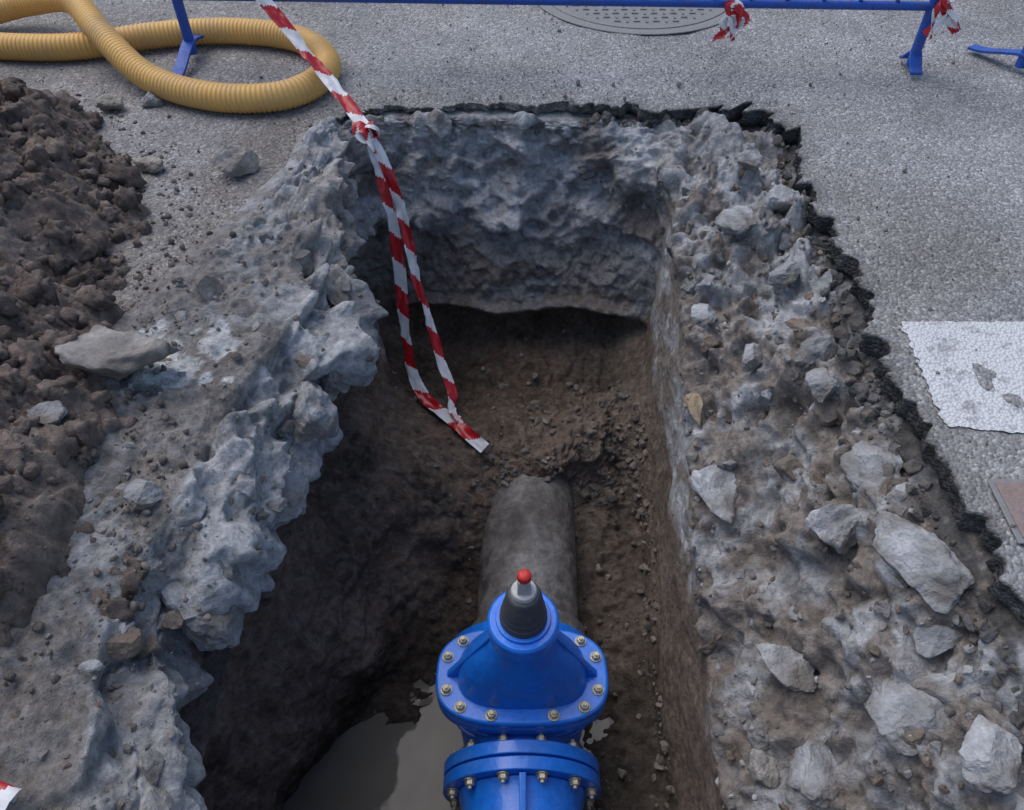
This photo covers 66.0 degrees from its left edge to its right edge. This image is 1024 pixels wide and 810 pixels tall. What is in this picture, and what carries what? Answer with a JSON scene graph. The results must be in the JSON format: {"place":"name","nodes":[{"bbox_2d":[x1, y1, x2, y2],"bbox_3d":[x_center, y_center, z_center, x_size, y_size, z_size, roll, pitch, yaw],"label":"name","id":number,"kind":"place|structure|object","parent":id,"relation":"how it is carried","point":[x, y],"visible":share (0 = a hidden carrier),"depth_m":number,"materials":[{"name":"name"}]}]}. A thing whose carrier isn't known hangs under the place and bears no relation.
{"place":"outdoors","nodes":[
{"label":"outdoors","id":0,"kind":"place"},
{"bbox_2d":[283,673,613,809],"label":"water","id":1,"kind":"structure","parent":0,"point":[374,762],"depth_m":2.21,"materials":[{"name":"brown liquid"}]},
{"bbox_2d":[0,0,1023,625],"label":"road","id":2,"kind":"structure","parent":0,"point":[962,124],"depth_m":2.50,"materials":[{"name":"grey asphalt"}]},
{"bbox_2d":[96,94,123,110],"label":"stone","id":3,"kind":"object","parent":2,"relation":"on","point":[105,102],"visible":1,"depth_m":2.45,"materials":[{"name":"grey stone"}]},
{"bbox_2d":[0,81,230,788],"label":"soil mound","id":4,"kind":"object","parent":2,"relation":"on","point":[34,563],"visible":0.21,"depth_m":1.66,"materials":[{"name":"brown soil"}]},
{"bbox_2d":[26,400,67,425],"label":"stone","id":5,"kind":"object","parent":4,"relation":"on","point":[55,412],"visible":0.88,"depth_m":1.54,"materials":[{"name":"grey stone"}]},
{"bbox_2d":[55,325,180,380],"bbox_3d":[-0.827,-0.095,1.661,0.219,0.097,0.136,12,49,11],"label":"stone","id":6,"kind":"object","parent":4,"relation":"on","point":[101,350],"visible":1,"depth_m":1.62,"materials":[{"name":"grey stone"}]},
{"bbox_2d":[0,76,259,762],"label":"soil clods","id":7,"kind":"object","parent":4,"relation":"on","point":[67,438],"visible":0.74,"depth_m":1.74,"materials":[{"name":"brown soil"}]},
{"bbox_2d":[131,156,163,172],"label":"stone","id":8,"kind":"object","parent":2,"relation":"on","point":[150,164],"visible":1,"depth_m":2.22,"materials":[{"name":"grey stone"}]},
{"bbox_2d":[139,91,162,107],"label":"stone","id":9,"kind":"object","parent":2,"relation":"on","point":[149,99],"visible":1,"depth_m":2.48,"materials":[{"name":"grey stone"}]},
{"bbox_2d":[0,0,340,113],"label":"corrugated hose","id":10,"kind":"object","parent":2,"relation":"on","point":[100,36],"visible":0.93,"depth_m":2.62,"materials":[{"name":"yellow plastic"}]},
{"bbox_2d":[211,145,258,176],"bbox_3d":[-0.770,-0.670,2.209,0.125,0.095,0.078,-15,50,-13],"label":"stone","id":11,"kind":"object","parent":2,"relation":"on","point":[234,161],"visible":1,"depth_m":2.19,"materials":[{"name":"grey stone"}]},
{"bbox_2d":[0,108,1023,809],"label":"excavation pit","id":12,"kind":"object","parent":2,"relation":"in","point":[284,718],"visible":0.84,"depth_m":2.06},
{"bbox_2d":[0,781,20,809],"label":"barrier tape","id":13,"kind":"object","parent":12,"relation":"on","point":[8,792],"visible":1,"depth_m":1.12,"materials":[{"name":"red"}]},
{"bbox_2d":[123,478,162,513],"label":"stone","id":14,"kind":"object","parent":12,"relation":"on","point":[140,494],"visible":1,"depth_m":1.48,"materials":[{"name":"grey stone"}]},
{"bbox_2d":[137,774,206,809],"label":"concrete chunk","id":15,"kind":"object","parent":12,"relation":"on","point":[152,797],"visible":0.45,"depth_m":1.22,"materials":[{"name":"concrete"}]},
{"bbox_2d":[161,579,246,651],"bbox_3d":[-0.597,0.383,1.527,0.149,0.155,0.166,0,48,0],"label":"concrete chunk","id":16,"kind":"object","parent":12,"relation":"on","point":[219,631],"visible":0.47,"depth_m":1.47,"materials":[{"name":"concrete"}]},
{"bbox_2d":[268,455,308,529],"bbox_3d":[-0.535,0.202,1.717,0.159,0.181,0.184,0,48,0],"label":"concrete chunk","id":17,"kind":"object","parent":12,"relation":"on","point":[295,490],"visible":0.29,"depth_m":1.72,"materials":[{"name":"concrete"}]},
{"bbox_2d":[290,381,338,444],"bbox_3d":[-0.469,0.015,1.823,0.131,0.151,0.178,0,48,0],"label":"concrete chunk","id":18,"kind":"object","parent":12,"relation":"on","point":[312,417],"visible":0.81,"depth_m":1.77,"materials":[{"name":"concrete"}]},
{"bbox_2d":[321,371,349,392],"bbox_3d":[-0.434,-0.094,1.939,0.108,0.107,0.149,0,48,0],"label":"concrete chunk","id":19,"kind":"object","parent":12,"relation":"on","point":[331,381],"visible":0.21,"depth_m":1.89,"materials":[{"name":"concrete"}]},
{"bbox_2d":[325,264,350,305],"bbox_3d":[-0.447,-0.291,2.070,0.107,0.124,0.140,-25,53,-21],"label":"concrete chunk","id":20,"kind":"object","parent":12,"relation":"on","point":[335,295],"visible":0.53,"depth_m":2.04,"materials":[{"name":"concrete"}]},
{"bbox_2d":[256,0,488,452],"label":"barrier tape","id":21,"kind":"object","parent":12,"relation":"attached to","point":[364,129],"visible":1,"depth_m":2.51,"materials":[{"name":"red"}]},
{"bbox_2d":[0,107,1023,809],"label":"rubble","id":22,"kind":"object","parent":12,"relation":"on","point":[930,643],"visible":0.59,"depth_m":1.84,"materials":[{"name":"stone"}]},
{"bbox_2d":[803,504,858,553],"bbox_3d":[0.691,0.271,1.659,0.143,0.111,0.088,-6,48,-6],"label":"stone","id":23,"kind":"object","parent":22,"relation":"on","point":[834,526],"visible":0.91,"depth_m":1.64,"materials":[{"name":"grey stone"}]},
{"bbox_2d":[436,569,608,809],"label":"gate valve","id":24,"kind":"object","parent":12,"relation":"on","point":[522,684],"visible":1,"depth_m":1.90,"materials":[{"name":"blue metal"}]},
{"bbox_2d":[471,474,584,634],"bbox_3d":[0.044,0.824,2.179,0.341,0.362,1.620,0,48,0],"label":"water pipe","id":25,"kind":"object","parent":12,"relation":"in","point":[530,524],"visible":0.65,"depth_m":2.37,"materials":[{"name":"grey concrete"}]},
{"bbox_2d":[683,393,705,427],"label":"stone","id":26,"kind":"object","parent":12,"relation":"on","point":[694,403],"visible":1,"depth_m":2.09,"materials":[{"name":"beige stone"}]},
{"bbox_2d":[691,303,716,325],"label":"stone","id":27,"kind":"object","parent":12,"relation":"on","point":[702,313],"visible":0.91,"depth_m":2.15,"materials":[{"name":"grey stone"}]},
{"bbox_2d":[687,465,737,528],"bbox_3d":[0.527,0.236,1.969,0.130,0.108,0.167,-11,49,-9],"label":"stone","id":28,"kind":"object","parent":12,"relation":"on","point":[714,487],"visible":0.88,"depth_m":1.95,"materials":[{"name":"grey stone"}]},
{"bbox_2d":[715,205,756,234],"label":"stone","id":29,"kind":"object","parent":12,"relation":"on","point":[738,219],"visible":1,"depth_m":2.19,"materials":[{"name":"grey stone"}]},
{"bbox_2d":[735,149,762,170],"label":"stone","id":30,"kind":"object","parent":12,"relation":"on","point":[751,160],"visible":1,"depth_m":2.25,"materials":[{"name":"grey stone"}]},
{"bbox_2d":[741,342,761,371],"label":"stone","id":31,"kind":"object","parent":12,"relation":"on","point":[751,358],"visible":1,"depth_m":1.99,"materials":[{"name":"grey stone"}]},
{"bbox_2d":[747,749,780,788],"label":"stone","id":32,"kind":"object","parent":12,"relation":"on","point":[763,768],"visible":1,"depth_m":1.61,"materials":[{"name":"grey stone"}]},
{"bbox_2d":[764,185,799,212],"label":"stone","id":33,"kind":"object","parent":12,"relation":"on","point":[780,199],"visible":0.88,"depth_m":2.18,"materials":[{"name":"grey stone"}]},
{"bbox_2d":[768,261,800,286],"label":"stone","id":34,"kind":"object","parent":12,"relation":"on","point":[786,273],"visible":0.94,"depth_m":2.07,"materials":[{"name":"grey stone"}]},
{"bbox_2d":[755,642,817,691],"bbox_3d":[0.586,0.558,1.680,0.099,0.065,0.137,-20,51,-17],"label":"stone","id":35,"kind":"object","parent":12,"relation":"on","point":[789,668],"visible":0.9,"depth_m":1.66,"materials":[{"name":"grey stone"}]},
{"bbox_2d":[788,739,839,808],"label":"stone","id":36,"kind":"object","parent":12,"relation":"on","point":[812,777],"visible":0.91,"depth_m":1.55,"materials":[{"name":"grey stone"}]},
{"bbox_2d":[805,367,839,404],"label":"stone","id":37,"kind":"object","parent":12,"relation":"on","point":[821,384],"visible":0.98,"depth_m":1.82,"materials":[{"name":"grey stone"}]},
{"bbox_2d":[840,440,902,498],"bbox_3d":[0.772,0.147,1.683,0.119,0.083,0.176,0,48,0],"label":"stone","id":38,"kind":"object","parent":12,"relation":"on","point":[862,454],"visible":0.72,"depth_m":1.68,"materials":[{"name":"grey stone"}]},
{"bbox_2d":[865,677,949,755],"bbox_3d":[0.735,0.563,1.449,0.158,0.093,0.151,0,48,0],"label":"stone","id":39,"kind":"object","parent":12,"relation":"on","point":[893,706],"visible":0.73,"depth_m":1.43,"materials":[{"name":"grey stone"}]},
{"bbox_2d":[873,511,974,613],"bbox_3d":[0.780,0.287,1.514,0.131,0.106,0.211,-29,54,-23],"label":"stone","id":40,"kind":"object","parent":12,"relation":"on","point":[932,569],"visible":0.99,"depth_m":1.48,"materials":[{"name":"grey stone"}]},
{"bbox_2d":[958,714,1022,793],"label":"stone","id":41,"kind":"object","parent":12,"relation":"on","point":[990,753],"visible":1,"depth_m":1.29,"materials":[{"name":"grey stone"}]},
{"bbox_2d":[172,0,939,75],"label":"crowd barrier","id":42,"kind":"object","parent":2,"relation":"on","point":[188,49],"visible":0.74,"depth_m":2.53,"materials":[{"name":"blue metal"}]},
{"bbox_2d":[710,0,962,41],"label":"barrier tape","id":43,"kind":"object","parent":42,"relation":"attached to","point":[945,10],"visible":1,"depth_m":2.50,"materials":[{"name":"red"}]},
{"bbox_2d":[538,5,733,34],"bbox_3d":[0.497,-1.658,3.130,0.864,0.009,0.864,0,48,0],"label":"manhole cover","id":44,"kind":"object","parent":2,"relation":"on","point":[646,20],"visible":0.69,"depth_m":2.93,"materials":[{"name":"metal"}]},
{"bbox_2d":[901,321,1023,432],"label":"road marking","id":45,"kind":"object","parent":2,"relation":"on","point":[948,352],"visible":1,"depth_m":1.72,"materials":[{"name":"paint"}]},
{"bbox_2d":[967,44,1023,68],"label":"crowd barrier","id":46,"kind":"object","parent":2,"relation":"on","point":[1019,63],"visible":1,"depth_m":2.65,"materials":[{"name":"blue metal"}]},
{"bbox_2d":[987,479,1023,543],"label":"utility cover","id":47,"kind":"object","parent":2,"relation":"on","point":[1008,494],"visible":1,"depth_m":1.48,"materials":[{"name":"metal"}]}
]}

